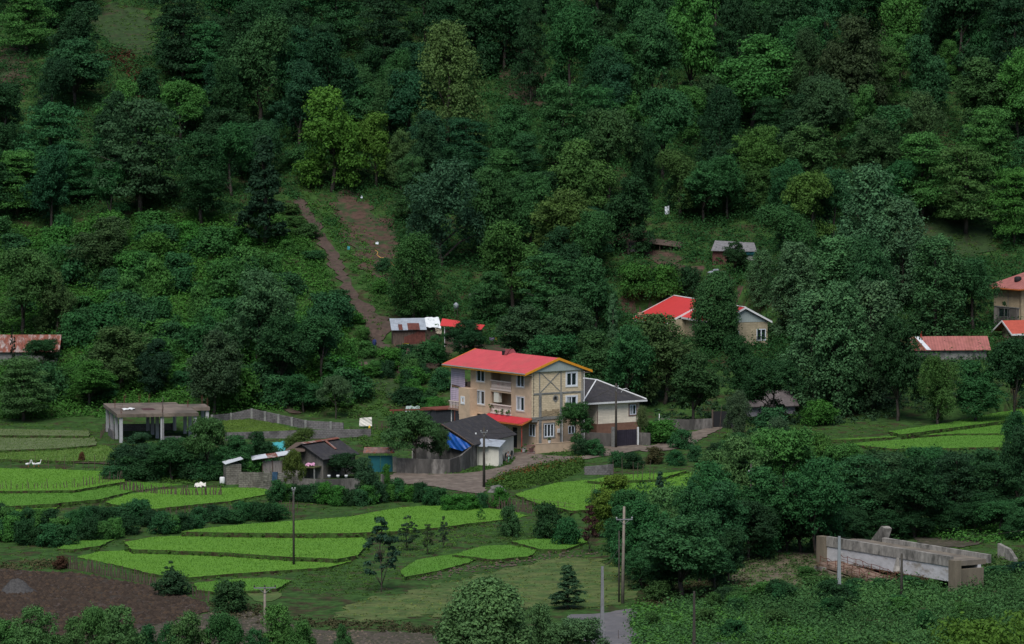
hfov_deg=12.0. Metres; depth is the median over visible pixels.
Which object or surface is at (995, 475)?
tree
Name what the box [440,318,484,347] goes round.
red roofed shed
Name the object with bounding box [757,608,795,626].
shrub
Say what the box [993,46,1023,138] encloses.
tree
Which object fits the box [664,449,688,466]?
shrub
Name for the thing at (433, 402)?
shrub
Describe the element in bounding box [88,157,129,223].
tree
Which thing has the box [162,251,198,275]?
shrub
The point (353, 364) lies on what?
shrub
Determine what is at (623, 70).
tree
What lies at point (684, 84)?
shrub
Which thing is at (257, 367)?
shrub
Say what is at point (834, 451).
tree
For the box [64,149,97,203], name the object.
tree
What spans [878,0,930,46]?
tree
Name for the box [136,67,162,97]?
shrub
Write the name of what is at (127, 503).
shrub
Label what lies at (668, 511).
tree
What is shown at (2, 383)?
shrub
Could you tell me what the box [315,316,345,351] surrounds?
shrub
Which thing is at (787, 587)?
shrub
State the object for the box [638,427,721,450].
track
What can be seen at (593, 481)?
rice field
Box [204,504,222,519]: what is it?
shrub
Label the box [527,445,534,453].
garden gate
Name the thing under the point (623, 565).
utility pole
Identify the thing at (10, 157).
tree
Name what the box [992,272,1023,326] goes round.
village house
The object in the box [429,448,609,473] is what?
weeds
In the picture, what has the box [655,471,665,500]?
tree
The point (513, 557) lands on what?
rice field
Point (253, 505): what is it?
shrub
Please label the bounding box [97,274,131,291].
shrub
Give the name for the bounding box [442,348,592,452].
apartment house
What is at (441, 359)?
shrub
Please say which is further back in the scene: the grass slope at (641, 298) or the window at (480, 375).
the grass slope at (641, 298)
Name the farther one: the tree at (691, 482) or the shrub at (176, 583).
the tree at (691, 482)
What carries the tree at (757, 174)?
on the ground at (310, 604)
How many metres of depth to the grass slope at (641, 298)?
675.34 m
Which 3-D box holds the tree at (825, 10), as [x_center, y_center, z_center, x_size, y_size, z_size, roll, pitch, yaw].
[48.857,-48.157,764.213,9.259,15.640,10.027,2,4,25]
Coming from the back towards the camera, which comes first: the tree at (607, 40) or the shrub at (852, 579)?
the tree at (607, 40)
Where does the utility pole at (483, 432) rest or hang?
on the ground at (310, 604)
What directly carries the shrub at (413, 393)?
on the ground at (310, 604)
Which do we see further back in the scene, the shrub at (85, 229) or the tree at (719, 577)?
the shrub at (85, 229)
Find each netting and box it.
[273,441,284,451]
[405,406,419,411]
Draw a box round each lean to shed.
[251,442,304,474]
[421,405,458,423]
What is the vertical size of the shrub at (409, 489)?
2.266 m
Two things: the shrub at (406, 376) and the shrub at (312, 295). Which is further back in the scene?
the shrub at (312, 295)
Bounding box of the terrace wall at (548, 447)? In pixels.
[526,442,585,453]
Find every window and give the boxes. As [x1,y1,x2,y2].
[460,396,464,404]
[476,370,484,382]
[477,389,484,405]
[516,375,524,388]
[516,395,524,412]
[529,423,534,436]
[543,422,554,438]
[565,371,577,386]
[565,395,577,402]
[568,425,574,433]
[628,403,636,415]
[757,329,765,340]
[998,308,1009,316]
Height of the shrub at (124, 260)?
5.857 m
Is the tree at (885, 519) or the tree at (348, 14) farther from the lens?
the tree at (348, 14)
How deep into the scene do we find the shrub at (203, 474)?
562.86 m
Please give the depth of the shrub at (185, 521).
520.64 m
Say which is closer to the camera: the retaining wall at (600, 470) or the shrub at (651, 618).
the shrub at (651, 618)
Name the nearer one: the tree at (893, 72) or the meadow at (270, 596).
the meadow at (270, 596)
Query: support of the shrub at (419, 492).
on the ground at (310, 604)
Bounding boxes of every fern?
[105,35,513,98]
[486,455,585,489]
[490,456,581,481]
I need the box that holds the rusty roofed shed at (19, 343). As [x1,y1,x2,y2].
[0,335,63,364]
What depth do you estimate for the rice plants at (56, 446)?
601.05 m
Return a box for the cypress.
[10,327,15,359]
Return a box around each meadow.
[247,592,281,601]
[334,557,637,622]
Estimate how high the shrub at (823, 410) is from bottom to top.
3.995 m
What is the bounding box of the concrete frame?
[103,395,209,442]
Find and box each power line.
[485,387,614,430]
[841,530,1020,539]
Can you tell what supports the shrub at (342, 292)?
on the ground at (310, 604)
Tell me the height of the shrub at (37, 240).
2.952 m
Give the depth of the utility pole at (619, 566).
472.25 m
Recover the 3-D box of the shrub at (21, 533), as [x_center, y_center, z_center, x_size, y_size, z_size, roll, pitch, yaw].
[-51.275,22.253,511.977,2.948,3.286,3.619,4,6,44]
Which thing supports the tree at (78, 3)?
on the ground at (310, 604)
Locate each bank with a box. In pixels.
[730,550,844,585]
[814,555,908,581]
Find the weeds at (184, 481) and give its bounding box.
[153,426,809,486]
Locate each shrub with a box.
[0,215,19,235]
[0,233,35,249]
[0,363,32,395]
[0,501,7,517]
[0,505,16,519]
[0,514,21,541]
[0,520,5,541]
[7,296,37,312]
[7,510,27,521]
[11,519,36,545]
[14,361,72,403]
[20,235,49,252]
[20,506,37,524]
[27,527,47,545]
[33,508,48,526]
[35,522,67,547]
[37,222,77,256]
[39,295,97,316]
[40,508,60,524]
[40,517,77,528]
[46,242,64,271]
[49,365,73,385]
[49,524,80,545]
[51,311,97,349]
[52,211,73,240]
[52,555,68,569]
[57,254,80,278]
[58,244,96,287]
[59,239,88,278]
[63,511,70,518]
[65,140,97,165]
[68,357,114,389]
[68,507,85,535]
[69,220,80,238]
[69,220,96,243]
[71,353,88,372]
[73,306,93,334]
[75,516,103,540]
[77,505,96,524]
[78,249,109,288]
[78,342,117,380]
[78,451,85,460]
[81,380,119,399]
[84,209,131,243]
[84,289,115,304]
[88,134,127,153]
[88,300,129,335]
[90,505,100,516]
[93,266,120,289]
[94,520,117,539]
[96,505,117,521]
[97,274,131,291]
[97,464,131,479]
[102,290,149,318]
[105,452,119,465]
[107,273,149,305]
[107,506,130,518]
[108,516,125,539]
[110,247,143,281]
[110,299,132,326]
[114,514,142,535]
[115,357,140,388]
[116,347,148,388]
[117,455,143,480]
[117,501,131,512]
[119,305,160,334]
[120,318,140,336]
[123,249,158,280]
[126,458,163,481]
[127,497,152,523]
[131,208,172,236]
[134,223,184,249]
[134,231,180,257]
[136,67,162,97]
[137,176,184,204]
[137,465,163,479]
[138,317,173,335]
[139,257,176,298]
[139,508,157,527]
[142,251,160,274]
[143,295,182,321]
[143,334,183,363]
[146,510,178,533]
[150,570,195,595]
[153,37,177,61]
[153,320,193,348]
[157,467,175,478]
[159,459,180,477]
[162,103,211,131]
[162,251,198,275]
[163,267,198,292]
[163,363,189,380]
[164,514,181,533]
[165,321,204,341]
[169,370,191,388]
[172,458,200,479]
[175,220,200,249]
[175,322,215,355]
[176,512,196,531]
[180,238,216,252]
[183,459,214,481]
[185,284,210,317]
[187,514,208,529]
[188,305,234,332]
[189,505,209,521]
[192,451,212,461]
[193,223,238,258]
[196,257,243,297]
[202,314,220,330]
[204,286,238,299]
[204,463,222,479]
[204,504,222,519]
[207,261,248,298]
[208,296,243,317]
[208,374,245,409]
[209,306,230,332]
[209,507,234,523]
[211,578,248,613]
[217,509,250,523]
[218,367,263,410]
[225,156,260,176]
[225,227,261,245]
[227,243,269,271]
[227,253,265,271]
[232,500,252,519]
[236,279,248,296]
[238,338,262,369]
[241,457,270,471]
[242,85,262,101]
[242,364,263,380]
[246,209,270,247]
[248,361,286,393]
[249,502,283,521]
[250,501,260,517]
[252,373,296,408]
[252,445,284,460]
[258,502,290,518]
[260,331,311,373]
[261,229,293,244]
[261,252,284,273]
[265,479,286,502]
[269,274,299,301]
[273,239,300,255]
[276,271,308,294]
[278,146,314,170]
[279,203,298,212]
[279,361,297,391]
[280,482,295,501]
[284,215,308,226]
[284,483,302,501]
[286,313,306,332]
[289,393,328,407]
[291,223,325,237]
[291,320,314,363]
[294,484,313,502]
[300,250,326,260]
[302,291,356,327]
[306,291,338,316]
[307,481,322,503]
[310,353,364,378]
[313,481,334,504]
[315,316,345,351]
[315,373,367,395]
[319,366,378,402]
[323,388,356,406]
[325,485,346,506]
[329,288,349,296]
[335,337,363,370]
[341,488,355,506]
[350,313,367,323]
[350,325,370,339]
[351,488,373,506]
[356,340,379,358]
[358,484,381,504]
[361,364,382,375]
[365,360,382,376]
[369,277,391,293]
[371,480,389,503]
[374,257,391,272]
[375,345,402,370]
[378,359,395,379]
[381,463,390,483]
[382,482,396,502]
[386,385,424,406]
[389,477,406,501]
[393,366,430,383]
[394,343,418,355]
[397,484,415,501]
[398,352,419,369]
[398,358,418,370]
[399,367,419,385]
[402,378,420,386]
[403,387,423,405]
[404,385,427,395]
[411,341,437,364]
[412,480,427,502]
[416,396,432,406]
[418,348,451,364]
[418,363,431,376]
[422,350,451,362]
[422,486,437,504]
[423,386,439,402]
[424,396,447,406]
[425,396,445,406]
[426,367,450,390]
[430,487,448,505]
[439,494,455,510]
[449,493,473,510]
[462,493,482,508]
[468,50,501,77]
[475,492,490,507]
[487,486,511,507]
[493,104,535,124]
[495,504,522,537]
[531,501,561,538]
[550,516,584,544]
[568,438,594,454]
[581,438,605,456]
[585,489,601,503]
[607,450,623,466]
[616,260,654,299]
[618,451,645,468]
[635,418,679,442]
[641,579,678,600]
[642,610,662,627]
[644,446,665,464]
[648,263,687,298]
[660,180,686,211]
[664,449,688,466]
[666,428,699,449]
[677,81,700,89]
[678,265,704,296]
[687,444,702,461]
[690,607,719,628]
[703,591,723,608]
[704,442,720,458]
[714,585,733,603]
[714,618,748,638]
[720,584,750,601]
[721,591,743,606]
[725,593,751,608]
[726,596,745,613]
[741,183,771,213]
[747,406,792,435]
[747,581,769,597]
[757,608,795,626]
[764,578,784,596]
[769,582,786,602]
[781,581,797,596]
[792,565,818,576]
[796,399,842,425]
[797,575,836,584]
[803,217,829,241]
[810,578,840,599]
[814,597,837,612]
[827,583,857,604]
[827,596,846,615]
[841,583,860,601]
[844,578,865,584]
[846,218,875,236]
[868,577,893,586]
[885,593,908,607]
[886,596,916,615]
[893,575,927,587]
[913,608,937,628]
[922,579,947,586]
[944,613,965,623]
[947,32,968,53]
[947,601,975,614]
[956,115,1002,143]
[963,605,985,619]
[985,565,1012,574]
[1005,561,1023,571]
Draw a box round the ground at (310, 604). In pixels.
[0,0,1023,643]
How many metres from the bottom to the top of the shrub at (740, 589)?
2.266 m
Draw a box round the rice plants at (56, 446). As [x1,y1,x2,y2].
[0,428,94,449]
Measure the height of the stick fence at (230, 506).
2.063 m
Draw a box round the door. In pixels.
[513,427,516,447]
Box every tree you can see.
[0,0,37,10]
[0,0,60,54]
[0,80,29,149]
[0,121,27,165]
[0,148,24,210]
[0,149,39,216]
[0,242,58,334]
[0,355,56,420]
[0,617,23,643]
[9,100,91,184]
[9,603,61,643]
[19,144,72,226]
[20,338,63,366]
[29,269,80,333]
[33,0,79,29]
[33,56,76,115]
[38,36,117,106]
[45,1,102,53]
[54,616,86,643]
[63,358,120,407]
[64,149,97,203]
[64,216,132,271]
[70,0,97,8]
[77,601,110,643]
[80,97,195,214]
[82,325,153,391]
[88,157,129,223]
[90,89,136,162]
[93,79,138,117]
[96,604,150,643]
[111,432,153,467]
[133,337,174,395]
[136,623,156,643]
[144,436,196,479]
[145,0,222,78]
[152,620,180,643]
[157,77,210,143]
[165,610,216,643]
[167,131,244,224]
[169,20,233,84]
[178,416,226,467]
[181,329,244,414]
[195,107,252,164]
[198,28,237,84]
[200,61,253,121]
[202,0,260,23]
[202,13,243,45]
[202,607,246,643]
[207,57,248,122]
[210,121,257,195]
[210,433,259,471]
[214,267,300,363]
[226,11,296,120]
[231,0,271,65]
[232,119,287,174]
[232,134,290,244]
[243,626,268,643]
[247,430,278,459]
[250,312,311,375]
[252,0,300,24]
[259,603,292,643]
[260,0,317,12]
[264,41,307,120]
[266,58,328,143]
[271,24,318,68]
[276,0,312,43]
[281,449,306,483]
[282,426,316,449]
[283,373,322,412]
[285,618,316,643]
[290,84,369,192]
[293,312,350,379]
[303,31,366,122]
[308,0,366,40]
[309,23,347,67]
[313,375,354,418]
[327,452,365,477]
[333,623,353,643]
[334,83,379,126]
[346,63,385,99]
[347,0,417,61]
[350,110,400,186]
[353,456,381,496]
[354,45,386,85]
[361,67,404,146]
[377,45,411,105]
[378,230,444,317]
[380,408,445,458]
[384,69,440,143]
[384,127,416,190]
[389,153,427,214]
[396,41,443,72]
[401,0,445,42]
[402,155,489,267]
[403,107,454,156]
[405,121,446,193]
[414,19,492,147]
[417,0,479,48]
[424,334,446,359]
[427,428,451,458]
[432,573,540,643]
[436,144,476,193]
[439,319,489,354]
[442,116,494,173]
[449,0,498,51]
[459,164,519,238]
[464,269,508,319]
[472,0,536,71]
[472,148,529,208]
[477,217,543,306]
[487,103,534,171]
[489,302,553,353]
[498,48,550,107]
[502,172,553,242]
[503,172,536,230]
[505,132,547,173]
[509,0,557,103]
[512,252,583,324]
[518,331,584,363]
[519,169,562,233]
[524,187,597,248]
[526,0,562,25]
[527,602,569,643]
[528,294,598,357]
[534,79,590,164]
[536,226,583,294]
[540,4,605,105]
[542,0,588,51]
[545,137,620,218]
[547,564,587,608]
[551,614,611,643]
[554,399,594,450]
[565,255,625,332]
[568,209,618,275]
[574,44,627,102]
[574,84,622,153]
[574,329,631,383]
[581,102,645,203]
[581,206,613,259]
[583,8,631,59]
[584,473,633,533]
[586,37,610,83]
[593,30,655,100]
[595,0,619,8]
[600,63,637,124]
[600,485,655,548]
[601,0,630,32]
[601,174,657,254]
[602,324,658,393]
[603,503,632,563]
[604,293,619,342]
[608,498,670,581]
[613,0,655,53]
[616,548,653,587]
[617,90,649,131]
[622,7,684,117]
[623,120,659,197]
[629,311,701,404]
[629,507,677,572]
[632,83,699,178]
[634,512,731,598]
[635,0,685,64]
[636,405,648,432]
[637,486,679,545]
[639,556,682,591]
[653,148,701,216]
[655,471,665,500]
[663,0,720,86]
[663,484,688,509]
[666,350,728,418]
[671,487,727,582]
[674,160,738,222]
[676,85,707,142]
[685,474,701,489]
[686,73,733,124]
[688,269,741,349]
[688,448,731,480]
[691,459,741,522]
[692,84,743,169]
[694,552,735,590]
[696,480,752,545]
[698,0,736,30]
[699,25,745,83]
[706,32,800,128]
[708,142,751,192]
[708,154,751,218]
[709,432,775,505]
[710,527,747,584]
[714,0,760,57]
[718,432,748,454]
[719,334,759,402]
[721,388,753,433]
[722,241,747,272]
[726,124,791,191]
[729,496,782,560]
[733,162,775,210]
[734,464,800,556]
[739,356,809,419]
[739,422,821,506]
[744,246,775,309]
[745,429,772,466]
[746,0,774,36]
[750,96,786,135]
[753,202,820,273]
[754,0,817,67]
[758,49,812,120]
[762,241,822,336]
[764,157,804,209]
[765,414,789,462]
[766,109,809,151]
[770,449,813,492]
[774,288,855,406]
[775,122,840,177]
[776,15,832,75]
[776,497,829,551]
[776,517,810,551]
[777,167,839,250]
[778,455,851,555]
[779,93,826,138]
[792,73,858,147]
[794,24,827,88]
[796,71,847,133]
[798,234,869,314]
[799,280,874,417]
[803,0,855,46]
[809,432,831,459]
[810,507,852,539]
[813,11,891,106]
[815,164,852,235]
[822,443,854,498]
[830,453,896,530]
[831,161,899,298]
[832,169,860,216]
[836,441,864,482]
[837,505,871,537]
[838,105,912,151]
[841,113,901,189]
[841,233,898,319]
[841,273,906,408]
[842,0,887,34]
[842,84,877,134]
[843,508,873,539]
[845,451,919,514]
[849,476,901,528]
[864,313,926,420]
[867,509,914,537]
[868,45,907,106]
[872,193,933,306]
[874,130,960,219]
[877,31,920,90]
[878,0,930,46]
[882,641,901,643]
[883,452,947,536]
[884,157,919,211]
[895,509,935,537]
[896,89,949,164]
[904,33,951,108]
[904,233,973,335]
[904,443,954,474]
[911,10,956,61]
[915,352,962,424]
[919,0,994,82]
[924,611,1023,643]
[925,449,981,512]
[927,500,967,531]
[929,144,1004,233]
[937,39,964,88]
[947,55,1014,136]
[952,257,1006,330]
[953,359,1010,420]
[955,104,1018,181]
[957,446,1002,493]
[957,461,1023,526]
[958,492,995,532]
[965,9,1003,69]
[969,166,1023,244]
[972,0,1009,31]
[973,499,1017,536]
[983,334,1023,413]
[984,0,1023,79]
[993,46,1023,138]
[994,608,1023,643]
[997,136,1023,180]
[999,90,1023,124]
[999,422,1023,521]
[1000,410,1023,444]
[1001,496,1023,538]
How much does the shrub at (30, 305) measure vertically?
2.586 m
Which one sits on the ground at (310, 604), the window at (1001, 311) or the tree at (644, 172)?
the tree at (644, 172)
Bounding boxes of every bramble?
[621,558,1023,643]
[622,595,854,643]
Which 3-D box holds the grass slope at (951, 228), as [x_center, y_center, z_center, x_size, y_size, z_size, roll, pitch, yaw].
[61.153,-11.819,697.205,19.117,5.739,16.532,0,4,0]
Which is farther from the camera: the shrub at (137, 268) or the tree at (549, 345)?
the shrub at (137, 268)
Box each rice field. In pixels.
[0,429,89,437]
[0,437,96,452]
[0,445,113,463]
[0,468,124,493]
[0,482,182,508]
[57,538,113,551]
[78,550,351,580]
[105,488,266,511]
[124,536,365,562]
[181,505,526,537]
[194,577,291,594]
[400,554,475,580]
[452,545,535,562]
[511,538,586,552]
[515,472,697,515]
[587,471,685,483]
[830,423,1023,442]
[855,435,1010,450]
[888,408,1023,439]
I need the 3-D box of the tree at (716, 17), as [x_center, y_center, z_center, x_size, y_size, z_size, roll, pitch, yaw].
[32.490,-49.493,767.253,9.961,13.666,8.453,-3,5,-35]
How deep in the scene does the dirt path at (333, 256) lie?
672.00 m
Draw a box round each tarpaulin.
[194,482,205,486]
[359,417,371,425]
[447,432,470,450]
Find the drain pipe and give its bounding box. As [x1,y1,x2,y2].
[503,452,506,460]
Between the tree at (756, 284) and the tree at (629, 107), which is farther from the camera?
the tree at (629, 107)
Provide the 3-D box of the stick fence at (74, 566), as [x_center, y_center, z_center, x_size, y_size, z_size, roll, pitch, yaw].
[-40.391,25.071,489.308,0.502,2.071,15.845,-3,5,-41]
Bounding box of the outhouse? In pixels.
[477,438,505,465]
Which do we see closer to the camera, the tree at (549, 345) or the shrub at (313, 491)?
the shrub at (313, 491)
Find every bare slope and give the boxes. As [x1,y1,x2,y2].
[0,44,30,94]
[329,189,406,284]
[393,344,454,353]
[482,334,526,352]
[606,219,745,301]
[615,293,652,321]
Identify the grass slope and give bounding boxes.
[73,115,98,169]
[89,2,159,58]
[356,348,400,399]
[635,274,686,302]
[891,218,1002,259]
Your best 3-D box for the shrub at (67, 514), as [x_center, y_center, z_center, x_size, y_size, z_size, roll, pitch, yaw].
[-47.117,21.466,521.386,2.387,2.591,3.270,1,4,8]
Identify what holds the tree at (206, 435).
on the ground at (310, 604)
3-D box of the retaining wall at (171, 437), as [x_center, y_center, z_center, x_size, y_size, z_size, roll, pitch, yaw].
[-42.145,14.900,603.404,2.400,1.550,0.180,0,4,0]
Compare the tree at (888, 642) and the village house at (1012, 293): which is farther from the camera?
the village house at (1012, 293)
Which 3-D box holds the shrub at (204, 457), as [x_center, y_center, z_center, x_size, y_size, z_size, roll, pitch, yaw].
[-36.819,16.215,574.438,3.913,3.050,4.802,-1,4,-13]
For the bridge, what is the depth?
487.71 m
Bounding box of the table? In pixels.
[503,450,512,458]
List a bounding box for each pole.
[162,396,162,434]
[254,585,275,633]
[292,487,295,564]
[475,427,487,486]
[600,566,603,637]
[614,383,618,446]
[616,506,632,603]
[618,531,619,601]
[692,591,695,643]
[748,464,751,553]
[837,536,840,583]
[900,553,902,594]
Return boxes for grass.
[0,422,1003,594]
[223,419,293,431]
[415,549,605,581]
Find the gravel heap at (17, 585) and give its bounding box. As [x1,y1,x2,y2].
[1,578,36,593]
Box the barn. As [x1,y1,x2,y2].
[907,334,990,359]
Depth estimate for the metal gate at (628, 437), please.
596.45 m
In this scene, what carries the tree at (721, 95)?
on the ground at (310, 604)
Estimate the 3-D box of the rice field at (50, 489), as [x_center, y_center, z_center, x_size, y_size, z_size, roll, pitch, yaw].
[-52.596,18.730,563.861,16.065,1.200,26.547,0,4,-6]
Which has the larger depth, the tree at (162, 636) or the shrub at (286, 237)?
the shrub at (286, 237)
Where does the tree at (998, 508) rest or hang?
on the ground at (310, 604)
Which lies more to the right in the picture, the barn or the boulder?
the barn
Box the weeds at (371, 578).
[183,488,573,596]
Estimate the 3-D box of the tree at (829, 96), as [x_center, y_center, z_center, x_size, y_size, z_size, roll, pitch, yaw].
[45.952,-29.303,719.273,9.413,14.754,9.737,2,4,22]
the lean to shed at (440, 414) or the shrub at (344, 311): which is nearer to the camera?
the lean to shed at (440, 414)
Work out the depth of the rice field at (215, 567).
496.25 m
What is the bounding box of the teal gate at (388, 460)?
[363,447,395,471]
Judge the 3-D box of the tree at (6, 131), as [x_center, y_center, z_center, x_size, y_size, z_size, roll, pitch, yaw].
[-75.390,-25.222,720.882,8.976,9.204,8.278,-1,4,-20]
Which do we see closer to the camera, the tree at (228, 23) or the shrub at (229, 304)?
the shrub at (229, 304)
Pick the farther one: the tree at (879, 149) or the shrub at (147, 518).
the tree at (879, 149)
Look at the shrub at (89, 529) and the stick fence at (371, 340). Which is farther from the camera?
the stick fence at (371, 340)
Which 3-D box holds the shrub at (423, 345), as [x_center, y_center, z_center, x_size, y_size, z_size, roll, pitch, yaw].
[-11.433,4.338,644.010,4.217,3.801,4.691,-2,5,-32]
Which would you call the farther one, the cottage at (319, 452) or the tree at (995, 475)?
the cottage at (319, 452)
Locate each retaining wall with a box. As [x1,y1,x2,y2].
[164,436,180,440]
[584,464,613,474]
[998,543,1017,561]
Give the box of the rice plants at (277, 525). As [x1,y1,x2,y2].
[0,467,691,576]
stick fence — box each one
[0,471,121,488]
[10,455,114,468]
[66,555,155,584]
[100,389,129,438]
[120,480,221,494]
[165,501,297,515]
[192,586,209,601]
[368,332,398,373]
[452,490,531,513]
[522,496,571,507]
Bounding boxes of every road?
[390,445,643,492]
[567,608,735,643]
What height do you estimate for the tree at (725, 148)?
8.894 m
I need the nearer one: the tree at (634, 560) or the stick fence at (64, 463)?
the tree at (634, 560)
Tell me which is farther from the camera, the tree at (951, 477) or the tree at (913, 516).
the tree at (951, 477)
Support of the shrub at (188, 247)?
on the ground at (310, 604)
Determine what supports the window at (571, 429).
in the apartment house at (508, 387)
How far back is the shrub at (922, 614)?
456.88 m
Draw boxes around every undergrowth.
[0,0,1023,370]
[0,202,362,420]
[306,360,449,418]
[598,444,1022,590]
[623,349,1022,425]
[813,561,926,585]
[856,515,1023,542]
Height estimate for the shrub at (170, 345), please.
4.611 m
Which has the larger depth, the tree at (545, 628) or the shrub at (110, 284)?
the shrub at (110, 284)
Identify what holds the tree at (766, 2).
on the ground at (310, 604)
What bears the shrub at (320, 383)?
on the ground at (310, 604)
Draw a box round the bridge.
[816,526,990,591]
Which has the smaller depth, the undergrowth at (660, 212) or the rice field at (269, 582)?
the rice field at (269, 582)
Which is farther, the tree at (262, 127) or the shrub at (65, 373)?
the tree at (262, 127)
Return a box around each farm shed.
[629,238,680,251]
[711,240,756,264]
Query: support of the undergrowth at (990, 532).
on the ground at (310, 604)
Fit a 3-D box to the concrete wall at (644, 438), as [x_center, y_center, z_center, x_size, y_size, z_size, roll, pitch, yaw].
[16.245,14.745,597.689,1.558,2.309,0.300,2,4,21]
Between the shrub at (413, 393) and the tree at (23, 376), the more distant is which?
the shrub at (413, 393)
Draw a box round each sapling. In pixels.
[161,560,174,577]
[362,516,400,591]
[395,515,420,547]
[422,524,434,554]
[436,516,449,548]
[476,508,485,519]
[582,505,598,552]
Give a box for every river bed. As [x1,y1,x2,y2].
[137,611,439,643]
[912,530,987,546]
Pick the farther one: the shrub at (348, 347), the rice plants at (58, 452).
the shrub at (348, 347)
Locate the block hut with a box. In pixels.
[222,456,242,484]
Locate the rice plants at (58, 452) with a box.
[0,444,112,460]
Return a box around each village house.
[633,295,771,345]
[740,390,798,416]
[991,320,1023,339]
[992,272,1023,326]
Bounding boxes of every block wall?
[211,408,343,429]
[225,429,370,439]
[239,472,299,489]
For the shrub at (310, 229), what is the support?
on the ground at (310, 604)
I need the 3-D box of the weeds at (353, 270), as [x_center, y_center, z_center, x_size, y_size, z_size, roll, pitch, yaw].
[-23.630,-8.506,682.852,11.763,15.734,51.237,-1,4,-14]
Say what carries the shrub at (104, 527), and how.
on the ground at (310, 604)
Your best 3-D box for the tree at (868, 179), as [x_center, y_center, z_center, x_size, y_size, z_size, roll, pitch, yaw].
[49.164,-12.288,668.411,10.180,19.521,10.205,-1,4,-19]
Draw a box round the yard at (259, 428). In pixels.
[222,420,297,436]
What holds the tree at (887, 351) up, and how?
on the ground at (310, 604)
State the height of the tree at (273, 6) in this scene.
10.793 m
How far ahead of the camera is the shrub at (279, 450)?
576.78 m
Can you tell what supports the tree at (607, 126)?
on the ground at (310, 604)
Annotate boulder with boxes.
[488,485,505,492]
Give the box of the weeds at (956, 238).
[74,4,998,396]
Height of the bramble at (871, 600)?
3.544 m
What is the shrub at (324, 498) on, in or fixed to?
on the ground at (310, 604)
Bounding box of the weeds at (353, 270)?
[278,198,392,328]
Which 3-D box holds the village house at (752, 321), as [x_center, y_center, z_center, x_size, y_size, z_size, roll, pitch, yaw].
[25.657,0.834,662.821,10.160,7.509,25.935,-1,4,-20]
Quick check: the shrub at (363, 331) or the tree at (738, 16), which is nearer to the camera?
the shrub at (363, 331)
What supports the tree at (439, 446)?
on the ground at (310, 604)
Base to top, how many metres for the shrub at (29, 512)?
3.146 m
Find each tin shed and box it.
[389,318,426,343]
[425,317,441,339]
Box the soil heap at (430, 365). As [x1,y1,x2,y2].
[422,362,439,369]
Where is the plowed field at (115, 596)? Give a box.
[0,568,209,643]
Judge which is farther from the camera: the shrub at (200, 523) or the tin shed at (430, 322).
the tin shed at (430, 322)
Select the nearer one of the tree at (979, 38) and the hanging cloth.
the hanging cloth
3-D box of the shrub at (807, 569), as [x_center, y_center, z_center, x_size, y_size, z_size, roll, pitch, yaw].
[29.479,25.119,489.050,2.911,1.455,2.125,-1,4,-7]
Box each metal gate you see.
[611,427,638,446]
[712,410,733,427]
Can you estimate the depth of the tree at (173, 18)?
753.89 m
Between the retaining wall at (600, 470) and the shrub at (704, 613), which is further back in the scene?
the retaining wall at (600, 470)
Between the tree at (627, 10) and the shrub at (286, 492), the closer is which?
the shrub at (286, 492)
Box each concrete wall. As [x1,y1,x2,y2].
[300,478,359,490]
[396,456,460,473]
[460,445,476,470]
[583,432,610,445]
[639,433,650,444]
[658,418,712,429]
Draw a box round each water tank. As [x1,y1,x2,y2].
[453,303,458,315]
[1014,276,1021,281]
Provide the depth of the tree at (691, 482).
524.77 m
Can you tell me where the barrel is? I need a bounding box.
[220,477,224,483]
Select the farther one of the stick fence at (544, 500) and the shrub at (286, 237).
the shrub at (286, 237)
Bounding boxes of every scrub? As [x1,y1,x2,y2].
[0,557,751,634]
[726,549,1023,586]
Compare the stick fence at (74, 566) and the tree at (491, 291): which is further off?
the tree at (491, 291)
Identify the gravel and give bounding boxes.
[136,610,436,643]
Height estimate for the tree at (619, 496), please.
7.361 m
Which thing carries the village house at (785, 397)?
on the ground at (310, 604)
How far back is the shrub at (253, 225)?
687.27 m
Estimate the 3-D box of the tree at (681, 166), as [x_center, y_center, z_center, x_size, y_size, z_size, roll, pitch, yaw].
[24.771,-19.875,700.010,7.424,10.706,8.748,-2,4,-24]
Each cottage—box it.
[279,437,358,478]
[408,413,516,464]
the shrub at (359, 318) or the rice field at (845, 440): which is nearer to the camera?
the rice field at (845, 440)
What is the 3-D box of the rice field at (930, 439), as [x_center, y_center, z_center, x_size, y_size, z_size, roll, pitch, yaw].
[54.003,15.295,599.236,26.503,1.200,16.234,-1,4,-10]
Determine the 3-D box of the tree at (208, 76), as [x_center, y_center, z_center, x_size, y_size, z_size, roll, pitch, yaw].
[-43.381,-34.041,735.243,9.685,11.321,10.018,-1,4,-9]
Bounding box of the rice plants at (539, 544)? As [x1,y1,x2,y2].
[0,408,1022,590]
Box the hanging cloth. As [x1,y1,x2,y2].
[272,472,277,480]
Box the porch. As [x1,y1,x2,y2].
[296,466,321,478]
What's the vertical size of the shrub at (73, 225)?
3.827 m
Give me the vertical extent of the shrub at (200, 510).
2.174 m
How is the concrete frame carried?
on the ground at (310, 604)
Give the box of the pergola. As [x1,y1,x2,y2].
[390,409,454,420]
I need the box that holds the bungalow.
[583,378,646,432]
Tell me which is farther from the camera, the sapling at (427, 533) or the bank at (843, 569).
the sapling at (427, 533)
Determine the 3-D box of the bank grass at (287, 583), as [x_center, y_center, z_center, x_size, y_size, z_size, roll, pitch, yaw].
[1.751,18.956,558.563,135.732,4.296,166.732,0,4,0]
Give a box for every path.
[74,462,108,463]
[275,400,300,412]
[293,197,399,372]
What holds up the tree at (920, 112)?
on the ground at (310, 604)
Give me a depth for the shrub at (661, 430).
598.73 m
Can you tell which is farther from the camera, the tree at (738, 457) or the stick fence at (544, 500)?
the stick fence at (544, 500)
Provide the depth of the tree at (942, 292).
653.91 m
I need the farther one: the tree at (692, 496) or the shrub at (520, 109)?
the shrub at (520, 109)

